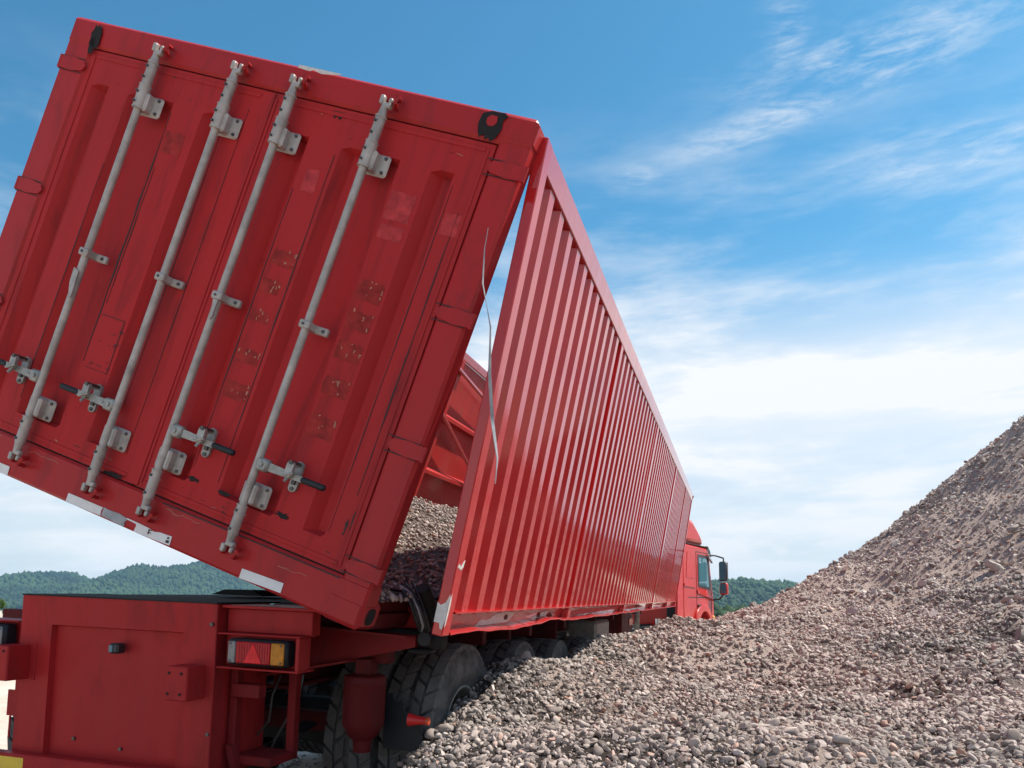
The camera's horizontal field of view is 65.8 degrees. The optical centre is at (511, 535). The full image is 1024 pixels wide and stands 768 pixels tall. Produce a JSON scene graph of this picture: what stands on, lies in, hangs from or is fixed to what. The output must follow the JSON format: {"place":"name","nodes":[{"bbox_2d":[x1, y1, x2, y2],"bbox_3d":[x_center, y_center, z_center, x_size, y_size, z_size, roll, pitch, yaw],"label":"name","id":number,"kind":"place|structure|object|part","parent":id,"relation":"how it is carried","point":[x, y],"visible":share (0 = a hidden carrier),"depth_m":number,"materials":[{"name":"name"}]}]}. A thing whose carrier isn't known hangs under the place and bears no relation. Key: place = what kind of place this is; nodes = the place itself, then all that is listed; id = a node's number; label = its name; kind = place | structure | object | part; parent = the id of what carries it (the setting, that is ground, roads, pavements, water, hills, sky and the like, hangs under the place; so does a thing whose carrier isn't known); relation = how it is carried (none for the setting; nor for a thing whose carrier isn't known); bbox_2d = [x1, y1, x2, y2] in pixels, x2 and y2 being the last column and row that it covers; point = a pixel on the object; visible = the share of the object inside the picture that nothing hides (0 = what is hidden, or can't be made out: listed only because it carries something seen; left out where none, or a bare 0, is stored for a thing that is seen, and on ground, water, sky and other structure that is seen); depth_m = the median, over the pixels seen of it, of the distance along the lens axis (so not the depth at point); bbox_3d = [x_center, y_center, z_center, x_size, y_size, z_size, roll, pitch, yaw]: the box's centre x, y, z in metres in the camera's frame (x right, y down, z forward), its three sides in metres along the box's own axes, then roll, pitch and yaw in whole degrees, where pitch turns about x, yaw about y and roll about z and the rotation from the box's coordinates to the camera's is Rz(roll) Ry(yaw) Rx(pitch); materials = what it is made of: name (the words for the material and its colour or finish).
{"place":"outdoors","nodes":[
{"label":"outdoors","id":0,"kind":"place"},
{"bbox_2d":[0,611,324,767],"bbox_3d":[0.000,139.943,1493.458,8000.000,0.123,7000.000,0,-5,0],"label":"ground","id":1,"kind":"structure","parent":0,"point":[308,757],"depth_m":8.88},
{"bbox_2d":[0,598,10,615],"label":"shrub","id":2,"kind":"object","parent":1,"relation":"on","point":[2,603],"visible":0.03,"depth_m":26.55,"materials":[{"name":"green plant"}]},
{"bbox_2d":[0,582,641,767],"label":"semi trailer","id":3,"kind":"object","parent":1,"relation":"on","point":[231,678],"visible":0.77,"depth_m":3.63,"materials":[{"name":"red paint"}]},
{"bbox_2d":[0,17,693,636],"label":"tipping container","id":4,"kind":"object","parent":3,"relation":"on","point":[242,297],"visible":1,"depth_m":3.45,"materials":[{"name":"red metal"}]},
{"bbox_2d":[0,42,269,499],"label":"door","id":5,"kind":"structure","parent":4,"relation":"in","point":[144,167],"depth_m":3.59,"materials":[{"name":"red paint"}]},
{"bbox_2d":[126,74,528,585],"bbox_3d":[-0.819,-0.885,3.283,1.796,2.161,0.156,1,-4,16],"label":"door","id":6,"kind":"structure","parent":4,"relation":"in","point":[313,309],"depth_m":3.33,"materials":[{"name":"red paint"}]},
{"bbox_2d":[379,496,457,602],"bbox_3d":[0.076,0.145,9.085,2.393,1.338,11.669,-2,-6,16],"label":"gravel load","id":7,"kind":"object","parent":4,"relation":"in","point":[420,553],"visible":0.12,"depth_m":4.83,"materials":[{"name":"gravel"}]},
{"bbox_2d":[557,520,728,636],"bbox_3d":[1.984,1.177,16.472,3.140,3.480,7.120,-3,-6,31],"label":"truck","id":8,"kind":"object","parent":1,"relation":"on","point":[694,599],"visible":0.06,"depth_m":17.59,"materials":[{"name":"red paint"}]},
{"label":"door window","id":9,"kind":"part","parent":8,"relation":"part of","materials":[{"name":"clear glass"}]},
{"bbox_2d":[398,417,1023,767],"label":"gravel pile","id":10,"kind":"object","parent":1,"relation":"on","point":[880,577],"visible":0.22,"depth_m":7.78,"materials":[{"name":"grey gravel"}]},
{"bbox_2d":[832,733,850,743],"bbox_3d":[1.257,0.778,3.023,0.050,0.043,0.061,2,-6,-24],"label":"rock","id":11,"kind":"object","parent":10,"relation":"on","point":[839,738],"visible":1,"depth_m":3.02,"materials":[{"name":"stone"}]},
{"bbox_2d":[672,415,1023,633],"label":"coarse rubble","id":12,"kind":"object","parent":10,"relation":"on","point":[925,584],"visible":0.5,"depth_m":10.98,"materials":[{"name":"gravel"}]},
{"bbox_2d":[984,560,1003,571],"bbox_3d":[5.729,0.365,9.397,0.208,0.165,0.119,-4,-7,38],"label":"rock","id":13,"kind":"object","parent":10,"relation":"on","point":[993,566],"visible":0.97,"depth_m":9.36,"materials":[{"name":"stone"}]},
{"bbox_2d":[1006,524,1017,532],"bbox_3d":[6.220,-0.085,9.839,0.156,0.116,0.136,0,-5,0],"label":"rock","id":14,"kind":"object","parent":10,"relation":"on","point":[1013,528],"visible":1,"depth_m":9.79,"materials":[{"name":"stone"}]},
{"bbox_2d":[1012,644,1022,654],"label":"rock","id":15,"kind":"object","parent":10,"relation":"on","point":[1016,648],"visible":0.77,"depth_m":6.01,"materials":[{"name":"stone"}]},
{"bbox_2d":[1015,625,1023,641],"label":"rock","id":16,"kind":"object","parent":10,"relation":"on","point":[1019,635],"visible":0.7,"depth_m":6.50,"materials":[{"name":"stone"}]},
{"bbox_2d":[1,570,735,610],"bbox_3d":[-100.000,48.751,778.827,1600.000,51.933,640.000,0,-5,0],"label":"wooded hills","id":17,"kind":"structure","parent":0,"point":[169,579],"depth_m":796.55,"materials":[{"name":"green plant"}]},
{"bbox_2d":[0,561,797,617],"bbox_3d":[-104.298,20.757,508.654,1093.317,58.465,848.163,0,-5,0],"label":"hillside forest","id":18,"kind":"object","parent":17,"relation":"on","point":[14,587],"visible":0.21,"depth_m":761.95,"materials":[{"name":"green plant"}]},
{"bbox_2d":[0,0,1023,585],"label":"sky","id":19,"kind":"structure","parent":0,"point":[803,220],"materials":[{"name":"blue"}]},
{"bbox_2d":[277,523,1023,767],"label":"loose gravel","id":20,"kind":"structure","parent":0,"point":[771,727],"depth_m":4.68,"materials":[{"name":"grey gravel"}]}
]}

